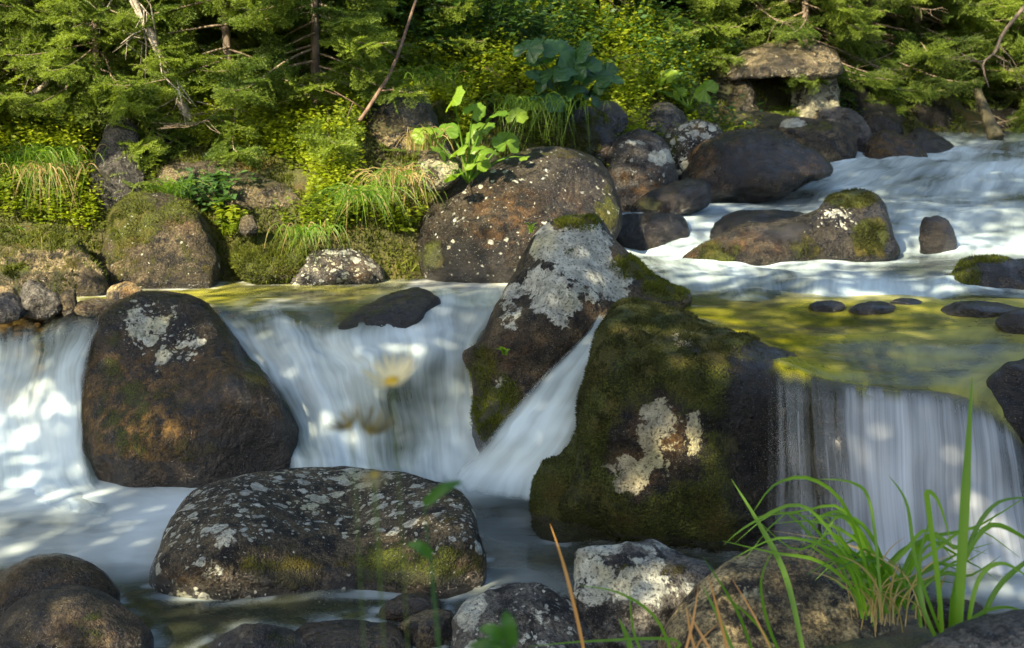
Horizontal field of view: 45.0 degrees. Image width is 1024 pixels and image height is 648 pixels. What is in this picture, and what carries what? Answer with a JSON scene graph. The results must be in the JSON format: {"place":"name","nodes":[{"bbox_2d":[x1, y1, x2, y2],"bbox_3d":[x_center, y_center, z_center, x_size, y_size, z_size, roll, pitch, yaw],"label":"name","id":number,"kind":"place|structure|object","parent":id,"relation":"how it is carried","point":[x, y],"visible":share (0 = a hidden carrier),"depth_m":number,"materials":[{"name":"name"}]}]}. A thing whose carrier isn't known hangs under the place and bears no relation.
{"place":"outdoors","nodes":[
{"label":"outdoors","id":0,"kind":"place"},
{"bbox_2d":[19,280,61,319],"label":"stone","id":1,"kind":"object","parent":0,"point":[40,301],"visible":0.96,"depth_m":6.00,"materials":[{"name":"grey stone"}]},
{"bbox_2d":[44,313,95,367],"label":"waterfall","id":2,"kind":"structure","parent":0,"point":[63,335],"depth_m":5.99,"materials":[{"name":"white liquid"}]},
{"bbox_2d":[77,279,507,311],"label":"pool water","id":3,"kind":"structure","parent":0,"point":[233,296],"depth_m":6.57,"materials":[{"name":"liquid"}]},
{"bbox_2d":[0,0,1023,647],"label":"ground","id":4,"kind":"structure","parent":0,"point":[516,548],"depth_m":6.30,"materials":[{"name":"green plant"}]},
{"bbox_2d":[0,159,99,215],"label":"grass tuft","id":5,"kind":"object","parent":4,"relation":"on","point":[49,169],"visible":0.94,"depth_m":7.12,"materials":[{"name":"plant"}]},
{"bbox_2d":[0,0,106,197],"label":"spruce tree","id":6,"kind":"object","parent":4,"relation":"on","point":[17,13],"visible":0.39,"depth_m":7.60,"materials":[{"name":"green plant"}]},
{"bbox_2d":[0,222,108,295],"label":"rock slab","id":7,"kind":"object","parent":4,"relation":"on","point":[50,264],"visible":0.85,"depth_m":6.61,"materials":[{"name":"beige stone"}]},
{"bbox_2d":[75,262,108,296],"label":"stone","id":8,"kind":"object","parent":7,"relation":"on","point":[91,282],"visible":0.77,"depth_m":6.52,"materials":[{"name":"stone"}]},
{"bbox_2d":[0,140,108,170],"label":"grass tuft","id":9,"kind":"object","parent":4,"relation":"on","point":[49,156],"visible":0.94,"depth_m":7.19,"materials":[{"name":"plant"}]},
{"bbox_2d":[0,553,119,616],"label":"stone","id":10,"kind":"object","parent":4,"relation":"on","point":[23,578],"visible":0.36,"depth_m":3.98,"materials":[{"name":"grey stone"}]},
{"bbox_2d":[0,584,153,647],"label":"stone","id":11,"kind":"object","parent":4,"relation":"on","point":[70,616],"visible":1,"depth_m":3.71,"materials":[{"name":"stone"}]},
{"bbox_2d":[0,0,189,142],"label":"spruce tree","id":12,"kind":"object","parent":4,"relation":"on","point":[90,102],"visible":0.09,"depth_m":7.78,"materials":[{"name":"green plant"}]},
{"bbox_2d":[0,0,209,193],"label":"spruce tree","id":13,"kind":"object","parent":4,"relation":"on","point":[62,38],"visible":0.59,"depth_m":7.55,"materials":[{"name":"green plant"}]},
{"bbox_2d":[85,115,144,208],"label":"boulder","id":14,"kind":"object","parent":4,"relation":"on","point":[106,166],"visible":0.76,"depth_m":7.35,"materials":[{"name":"grey stone"}]},
{"bbox_2d":[78,0,228,128],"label":"dead tree","id":15,"kind":"object","parent":4,"relation":"on","point":[151,34],"visible":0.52,"depth_m":7.63,"materials":[{"name":"grey wood"}]},
{"bbox_2d":[98,190,220,288],"bbox_3d":[-2.024,-0.443,7.100,0.779,0.636,0.779,0,11,0],"label":"boulder","id":16,"kind":"object","parent":4,"relation":"on","point":[158,241],"visible":0.94,"depth_m":6.85,"materials":[{"name":"stone"}]},
{"bbox_2d":[98,0,255,132],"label":"spruce tree","id":17,"kind":"object","parent":4,"relation":"on","point":[162,116],"visible":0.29,"depth_m":7.78,"materials":[{"name":"green plant"}]},
{"bbox_2d":[80,291,298,487],"bbox_3d":[-1.598,0.388,5.836,0.893,1.025,1.386,-8,13,-35],"label":"boulder","id":18,"kind":"object","parent":4,"relation":"on","point":[179,389],"visible":0.83,"depth_m":5.45,"materials":[{"name":"brown stone"}]},
{"bbox_2d":[160,166,257,211],"bbox_3d":[-1.785,-0.788,7.217,0.607,0.264,0.488,0,11,0],"label":"bush","id":19,"kind":"object","parent":4,"relation":"on","point":[194,188],"visible":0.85,"depth_m":7.20,"materials":[{"name":"green plant"}]},
{"bbox_2d":[92,0,341,170],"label":"spruce tree","id":20,"kind":"object","parent":4,"relation":"on","point":[303,83],"visible":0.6,"depth_m":7.63,"materials":[{"name":"green plant"}]},
{"bbox_2d":[145,619,301,647],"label":"pebbles","id":21,"kind":"object","parent":4,"relation":"on","point":[214,631],"visible":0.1,"depth_m":4.16,"materials":[{"name":"stone"}]},
{"bbox_2d":[155,159,302,211],"bbox_3d":[-1.699,-0.786,7.521,0.968,0.427,0.639,0,11,0],"label":"rock slab","id":22,"kind":"object","parent":4,"relation":"on","point":[261,190],"visible":0.55,"depth_m":7.28,"materials":[{"name":"beige stone"}]},
{"bbox_2d":[0,1,483,236],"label":"undergrowth","id":23,"kind":"object","parent":4,"relation":"on","point":[285,129],"visible":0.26,"depth_m":7.56,"materials":[{"name":"green plant"}]},
{"bbox_2d":[207,623,307,647],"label":"stone","id":24,"kind":"object","parent":4,"relation":"on","point":[258,635],"visible":0.96,"depth_m":3.71,"materials":[{"name":"grey stone"}]},
{"bbox_2d":[106,0,428,108],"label":"spruce tree","id":25,"kind":"object","parent":4,"relation":"on","point":[389,52],"visible":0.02,"depth_m":8.35,"materials":[{"name":"green plant"}]},
{"bbox_2d":[225,228,310,284],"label":"rock","id":26,"kind":"object","parent":4,"relation":"on","point":[253,260],"visible":0.88,"depth_m":6.96,"materials":[{"name":"stone"}]},
{"bbox_2d":[0,36,574,281],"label":"moss carpet","id":27,"kind":"object","parent":4,"relation":"on","point":[521,146],"visible":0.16,"depth_m":7.40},
{"bbox_2d":[164,0,431,166],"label":"spruce tree","id":28,"kind":"object","parent":4,"relation":"on","point":[365,28],"visible":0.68,"depth_m":7.56,"materials":[{"name":"green plant"}]},
{"bbox_2d":[264,219,351,268],"bbox_3d":[-1.168,-0.452,6.952,0.428,0.256,0.600,-6,13,-30],"label":"grass tuft","id":29,"kind":"object","parent":4,"relation":"on","point":[320,229],"visible":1,"depth_m":6.92,"materials":[{"name":"plant"}]},
{"bbox_2d":[287,247,384,285],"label":"rock","id":30,"kind":"object","parent":4,"relation":"on","point":[340,266],"visible":0.81,"depth_m":6.93,"materials":[{"name":"grey stone"}]},
{"bbox_2d":[321,402,364,647],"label":"daisy","id":31,"kind":"object","parent":4,"relation":"on","point":[348,423],"visible":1,"depth_m":1.13,"materials":[{"name":"green plant"}]},
{"bbox_2d":[295,619,412,647],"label":"stone","id":32,"kind":"object","parent":4,"relation":"on","point":[344,633],"visible":0.91,"depth_m":3.76,"materials":[{"name":"stone"}]},
{"bbox_2d":[298,180,422,235],"bbox_3d":[-0.872,-0.651,6.954,0.750,0.320,0.791,0,11,0],"label":"grass tuft","id":33,"kind":"object","parent":4,"relation":"on","point":[360,193],"visible":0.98,"depth_m":6.99,"materials":[{"name":"plant"}]},
{"bbox_2d":[356,403,396,647],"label":"daisy","id":34,"kind":"object","parent":4,"relation":"on","point":[369,428],"visible":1,"depth_m":1.15,"materials":[{"name":"green plant"}]},
{"bbox_2d":[360,353,417,647],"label":"daisy","id":35,"kind":"object","parent":4,"relation":"on","point":[393,376],"visible":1,"depth_m":1.16,"materials":[{"name":"white plant"}]},
{"bbox_2d":[293,0,491,84],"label":"spruce tree","id":36,"kind":"object","parent":4,"relation":"on","point":[466,42],"visible":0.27,"depth_m":8.70,"materials":[{"name":"green plant"}]},
{"bbox_2d":[368,191,428,232],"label":"bush","id":37,"kind":"object","parent":4,"relation":"on","point":[398,215],"visible":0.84,"depth_m":7.22,"materials":[{"name":"green plant"}]},
{"bbox_2d":[337,160,464,210],"bbox_3d":[-0.651,-0.775,7.121,0.734,0.319,0.636,6,12,28],"label":"grass tuft","id":38,"kind":"object","parent":4,"relation":"on","point":[392,174],"visible":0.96,"depth_m":7.08,"materials":[{"name":"plant"}]},
{"bbox_2d":[364,84,451,160],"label":"boulder","id":39,"kind":"object","parent":4,"relation":"on","point":[386,117],"visible":0.38,"depth_m":7.79,"materials":[{"name":"beige stone"}]},
{"bbox_2d":[398,608,454,647],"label":"stone","id":40,"kind":"object","parent":4,"relation":"on","point":[421,629],"visible":0.84,"depth_m":3.83,"materials":[{"name":"beige stone"}]},
{"bbox_2d":[407,481,461,647],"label":"leafy plant","id":41,"kind":"object","parent":4,"relation":"on","point":[430,498],"visible":1,"depth_m":1.40,"materials":[{"name":"green plant"}]},
{"bbox_2d":[384,62,485,92],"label":"grass tuft","id":42,"kind":"object","parent":4,"relation":"on","point":[429,77],"visible":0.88,"depth_m":8.30,"materials":[{"name":"plant"}]},
{"bbox_2d":[380,0,564,56],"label":"bush","id":43,"kind":"object","parent":4,"relation":"on","point":[444,35],"visible":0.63,"depth_m":8.77,"materials":[{"name":"green plant"}]},
{"bbox_2d":[468,611,517,647],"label":"leafy plant","id":44,"kind":"object","parent":4,"relation":"on","point":[506,632],"visible":1,"depth_m":1.29,"materials":[{"name":"green plant"}]},
{"bbox_2d":[390,0,599,60],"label":"bush","id":45,"kind":"object","parent":4,"relation":"on","point":[504,7],"visible":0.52,"depth_m":9.01,"materials":[{"name":"green plant"}]},
{"bbox_2d":[416,146,621,282],"bbox_3d":[0.034,-0.621,7.488,1.259,0.892,1.242,0,11,0],"label":"boulder","id":46,"kind":"object","parent":4,"relation":"on","point":[476,230],"visible":0.72,"depth_m":7.11,"materials":[{"name":"brown stone"}]},
{"bbox_2d":[415,148,461,192],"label":"rock","id":47,"kind":"object","parent":46,"relation":"on","point":[432,158],"visible":0.84,"depth_m":7.15,"materials":[{"name":"beige stone"}]},
{"bbox_2d":[411,85,528,183],"bbox_3d":[-0.215,-1.101,7.176,0.640,0.567,0.451,-6,12,-29],"label":"butterbur plant","id":48,"kind":"object","parent":46,"relation":"on","point":[473,163],"visible":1,"depth_m":7.19,"materials":[{"name":"green plant"}]},
{"bbox_2d":[451,582,598,647],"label":"boulder","id":49,"kind":"object","parent":4,"relation":"on","point":[541,614],"visible":0.81,"depth_m":3.60,"materials":[{"name":"grey stone"}]},
{"bbox_2d":[475,90,610,146],"bbox_3d":[0.185,-1.292,8.191,0.940,0.509,0.865,0,11,0],"label":"grass tuft","id":50,"kind":"object","parent":4,"relation":"on","point":[528,103],"visible":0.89,"depth_m":8.17,"materials":[{"name":"green plant"}]},
{"bbox_2d":[512,37,624,120],"bbox_3d":[0.383,-1.663,8.424,0.764,0.569,0.624,0,11,0],"label":"butterbur plant","id":51,"kind":"object","parent":4,"relation":"on","point":[582,66],"visible":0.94,"depth_m":8.36,"materials":[{"name":"green plant"}]},
{"bbox_2d":[483,0,687,72],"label":"bush","id":52,"kind":"object","parent":4,"relation":"on","point":[541,32],"visible":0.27,"depth_m":9.28,"materials":[{"name":"green plant"}]},
{"bbox_2d":[559,106,615,168],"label":"boulder","id":53,"kind":"object","parent":4,"relation":"on","point":[600,139],"visible":0.59,"depth_m":8.66,"materials":[{"name":"grey stone"}]},
{"bbox_2d":[544,0,704,51],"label":"spruce tree","id":54,"kind":"object","parent":4,"relation":"on","point":[680,35],"visible":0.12,"depth_m":10.53,"materials":[{"name":"green plant"}]},
{"bbox_2d":[564,0,687,52],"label":"bush","id":55,"kind":"object","parent":4,"relation":"on","point":[625,18],"visible":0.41,"depth_m":10.36,"materials":[{"name":"green plant"}]},
{"bbox_2d":[573,539,713,647],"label":"boulder","id":56,"kind":"object","parent":4,"relation":"on","point":[661,581],"visible":0.76,"depth_m":3.65,"materials":[{"name":"grey stone"}]},
{"bbox_2d":[527,525,778,647],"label":"grass tuft","id":57,"kind":"object","parent":4,"relation":"on","point":[627,639],"visible":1,"depth_m":2.52,"materials":[{"name":"green plant"}]},
{"bbox_2d":[644,102,687,138],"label":"boulder","id":58,"kind":"object","parent":4,"relation":"on","point":[667,114],"visible":0.61,"depth_m":9.63,"materials":[{"name":"grey stone"}]},
{"bbox_2d":[629,68,718,109],"bbox_3d":[1.289,-1.874,9.869,0.698,0.332,0.321,0,11,0],"label":"butterbur plant","id":59,"kind":"object","parent":4,"relation":"on","point":[701,94],"visible":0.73,"depth_m":9.88,"materials":[{"name":"green plant"}]},
{"bbox_2d":[607,0,747,73],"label":"spruce tree","id":60,"kind":"object","parent":4,"relation":"on","point":[726,28],"visible":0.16,"depth_m":11.06,"materials":[{"name":"green plant"}]},
{"bbox_2d":[664,119,722,180],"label":"boulder","id":61,"kind":"object","parent":4,"relation":"on","point":[683,140],"visible":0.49,"depth_m":9.14,"materials":[{"name":"stone"}]},
{"bbox_2d":[399,0,1005,164],"bbox_3d":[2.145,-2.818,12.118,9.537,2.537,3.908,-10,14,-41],"label":"undergrowth","id":62,"kind":"object","parent":4,"relation":"on","point":[637,83],"visible":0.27,"depth_m":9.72,"materials":[{"name":"green plant"}]},
{"bbox_2d":[727,79,758,110],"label":"boulder","id":63,"kind":"object","parent":4,"relation":"on","point":[746,101],"visible":0.49,"depth_m":11.02,"materials":[{"name":"beige stone"}]},
{"bbox_2d":[727,40,843,81],"bbox_3d":[2.498,-2.446,11.502,1.156,0.384,1.244,0,11,0],"label":"rock slab","id":64,"kind":"object","parent":63,"relation":"on","point":[788,59],"visible":0.94,"depth_m":11.04,"materials":[{"name":"beige stone"}]},
{"bbox_2d":[540,1,969,146],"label":"moss carpet","id":65,"kind":"object","parent":4,"relation":"on","point":[766,98],"visible":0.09,"depth_m":11.17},
{"bbox_2d":[670,0,844,71],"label":"spruce tree","id":66,"kind":"object","parent":4,"relation":"on","point":[780,19],"visible":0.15,"depth_m":11.88,"materials":[{"name":"green plant"}]},
{"bbox_2d":[730,110,790,129],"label":"rock","id":67,"kind":"object","parent":4,"relation":"on","point":[771,120],"visible":0.37,"depth_m":10.71,"materials":[{"name":"beige stone"}]},
{"bbox_2d":[657,542,904,647],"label":"boulder","id":68,"kind":"object","parent":4,"relation":"on","point":[823,608],"visible":0.69,"depth_m":3.37,"materials":[{"name":"beige stone"}]},
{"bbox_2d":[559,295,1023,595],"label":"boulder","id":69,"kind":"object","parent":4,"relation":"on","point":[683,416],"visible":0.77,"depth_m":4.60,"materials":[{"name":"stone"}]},
{"bbox_2d":[459,319,597,499],"bbox_3d":[0.077,0.329,5.216,0.624,0.684,0.767,4,12,20],"label":"water slide","id":70,"kind":"object","parent":69,"relation":"on","point":[539,425],"visible":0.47,"depth_m":5.05,"materials":[{"name":"white liquid"}]},
{"bbox_2d":[790,77,840,118],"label":"boulder","id":71,"kind":"object","parent":4,"relation":"on","point":[814,104],"visible":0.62,"depth_m":11.20,"materials":[{"name":"beige stone"}]},
{"bbox_2d":[710,0,946,116],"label":"spruce tree","id":72,"kind":"object","parent":4,"relation":"on","point":[854,14],"visible":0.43,"depth_m":11.67,"materials":[{"name":"green plant"}]},
{"bbox_2d":[724,476,1023,647],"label":"grass tuft","id":73,"kind":"object","parent":4,"relation":"on","point":[869,580],"visible":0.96,"depth_m":3.05,"materials":[{"name":"plant"}]},
{"bbox_2d":[801,0,1018,97],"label":"spruce tree","id":74,"kind":"object","parent":4,"relation":"on","point":[894,20],"visible":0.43,"depth_m":12.28,"materials":[{"name":"green plant"}]},
{"bbox_2d":[844,0,1017,106],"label":"spruce tree","id":75,"kind":"object","parent":4,"relation":"on","point":[961,15],"visible":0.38,"depth_m":12.37,"materials":[{"name":"green plant"}]},
{"bbox_2d":[909,100,952,128],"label":"boulder","id":76,"kind":"object","parent":4,"relation":"on","point":[933,114],"visible":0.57,"depth_m":12.33,"materials":[{"name":"stone"}]},
{"bbox_2d":[858,0,1023,86],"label":"spruce tree","id":77,"kind":"object","parent":4,"relation":"on","point":[1003,73],"visible":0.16,"depth_m":12.70,"materials":[{"name":"green plant"}]},
{"bbox_2d":[916,609,1023,647],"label":"stone","id":78,"kind":"object","parent":4,"relation":"on","point":[1003,630],"visible":1,"depth_m":2.54,"materials":[{"name":"grey stone"}]},
{"bbox_2d":[889,380,1023,636],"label":"grass tuft","id":79,"kind":"object","parent":78,"relation":"on","point":[965,546],"visible":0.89,"depth_m":2.75,"materials":[{"name":"green plant"}]},
{"bbox_2d":[935,0,1023,133],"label":"spruce tree","id":80,"kind":"object","parent":4,"relation":"on","point":[1017,47],"visible":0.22,"depth_m":12.70,"materials":[{"name":"green plant"}]},
{"bbox_2d":[962,7,1023,132],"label":"spruce tree","id":81,"kind":"object","parent":4,"relation":"on","point":[1015,93],"visible":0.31,"depth_m":12.92,"materials":[{"name":"green plant"}]},
{"bbox_2d":[0,441,1023,647],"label":"pool water","id":82,"kind":"structure","parent":0,"point":[130,524],"depth_m":4.97,"materials":[{"name":"white liquid"}]},
{"bbox_2d":[0,334,97,511],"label":"waterfall","id":83,"kind":"object","parent":82,"relation":"on","point":[40,444],"visible":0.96,"depth_m":5.55,"materials":[{"name":"liquid"}]},
{"bbox_2d":[148,466,486,619],"bbox_3d":[-0.709,0.838,4.684,1.242,0.483,1.059,0,11,0],"label":"boulder","id":84,"kind":"object","parent":82,"relation":"in","point":[281,543],"visible":0.87,"depth_m":4.29,"materials":[{"name":"stone"}]},
{"bbox_2d":[230,292,488,503],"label":"waterfall","id":85,"kind":"structure","parent":82,"relation":"on","point":[323,382],"depth_m":5.69,"materials":[{"name":"liquid"}]},
{"bbox_2d":[335,287,440,334],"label":"boulder","id":86,"kind":"object","parent":85,"relation":"in","point":[407,308],"visible":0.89,"depth_m":5.90,"materials":[{"name":"black stone"}]},
{"bbox_2d":[379,592,442,624],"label":"stone","id":87,"kind":"object","parent":82,"relation":"in","point":[394,610],"visible":0.75,"depth_m":4.00,"materials":[{"name":"stone"}]},
{"bbox_2d":[528,427,618,549],"bbox_3d":[0.241,0.592,4.881,0.360,0.535,0.470,0,11,0],"label":"boulder","id":88,"kind":"object","parent":82,"relation":"in","point":[552,476],"visible":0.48,"depth_m":4.75,"materials":[{"name":"stone"}]},
{"bbox_2d":[462,212,692,453],"bbox_3d":[0.240,0.028,5.807,1.255,1.095,0.843,-6,13,-30],"label":"boulder","id":89,"kind":"object","parent":82,"relation":"in","point":[574,277],"visible":0.86,"depth_m":5.48,"materials":[{"name":"stone"}]},
{"bbox_2d":[846,393,1023,574],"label":"waterfall","id":90,"kind":"structure","parent":82,"relation":"on","point":[901,443],"depth_m":4.40,"materials":[{"name":"liquid"}]},
{"bbox_2d":[622,132,1023,301],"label":"rapids water","id":91,"kind":"structure","parent":0,"point":[970,187],"depth_m":7.96,"materials":[{"name":"white liquid"}]},
{"bbox_2d":[606,128,677,211],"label":"boulder","id":92,"kind":"object","parent":91,"relation":"in","point":[642,165],"visible":0.81,"depth_m":8.48,"materials":[{"name":"grey stone"}]},
{"bbox_2d":[616,212,689,250],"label":"stone","id":93,"kind":"object","parent":91,"relation":"in","point":[644,231],"visible":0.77,"depth_m":7.61,"materials":[{"name":"grey stone"}]},
{"bbox_2d":[630,178,710,215],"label":"stone","id":94,"kind":"object","parent":91,"relation":"in","point":[687,196],"visible":0.84,"depth_m":8.03,"materials":[{"name":"grey stone"}]},
{"bbox_2d":[680,128,832,203],"bbox_3d":[1.774,-1.132,9.077,1.100,0.611,0.998,0,11,0],"label":"boulder","id":95,"kind":"object","parent":91,"relation":"in","point":[755,165],"visible":0.95,"depth_m":8.75,"materials":[{"name":"grey stone"}]},
{"bbox_2d":[709,209,803,238],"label":"stone","id":96,"kind":"object","parent":91,"relation":"in","point":[730,220],"visible":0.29,"depth_m":7.71,"materials":[{"name":"grey stone"}]},
{"bbox_2d":[682,187,900,265],"bbox_3d":[1.591,-0.510,7.257,1.329,0.569,0.754,0,11,0],"label":"boulder","id":97,"kind":"object","parent":91,"relation":"in","point":[853,225],"visible":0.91,"depth_m":7.00,"materials":[{"name":"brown stone"}]},
{"bbox_2d":[776,116,858,161],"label":"boulder","id":98,"kind":"object","parent":91,"relation":"in","point":[830,141],"visible":0.63,"depth_m":10.27,"materials":[{"name":"stone"}]},
{"bbox_2d":[817,106,872,152],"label":"boulder","id":99,"kind":"object","parent":91,"relation":"in","point":[855,121],"visible":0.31,"depth_m":10.78,"materials":[{"name":"grey stone"}]},
{"bbox_2d":[862,130,927,158],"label":"boulder","id":100,"kind":"object","parent":91,"relation":"in","point":[882,144],"visible":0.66,"depth_m":10.34,"materials":[{"name":"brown stone"}]},
{"bbox_2d":[905,127,953,152],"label":"boulder","id":101,"kind":"object","parent":91,"relation":"in","point":[927,140],"visible":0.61,"depth_m":11.08,"materials":[{"name":"grey stone"}]},
{"bbox_2d":[918,215,956,253],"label":"stone","id":102,"kind":"object","parent":91,"relation":"in","point":[936,234],"visible":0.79,"depth_m":7.26,"materials":[{"name":"grey stone"}]},
{"bbox_2d":[949,253,1023,289],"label":"boulder","id":103,"kind":"object","parent":91,"relation":"in","point":[993,270],"visible":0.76,"depth_m":6.20,"materials":[{"name":"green stone"}]},
{"bbox_2d":[682,291,1023,439],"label":"golden water","id":104,"kind":"structure","parent":0,"point":[927,346],"depth_m":5.05,"materials":[{"name":"liquid"}]},
{"bbox_2d":[941,300,1019,317],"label":"stone","id":105,"kind":"object","parent":104,"relation":"in","point":[978,309],"visible":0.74,"depth_m":5.53,"materials":[{"name":"grey stone"}]},
{"bbox_2d":[979,358,1023,477],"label":"boulder","id":106,"kind":"object","parent":104,"relation":"in","point":[1005,383],"visible":0.87,"depth_m":4.59,"materials":[{"name":"grey stone"}]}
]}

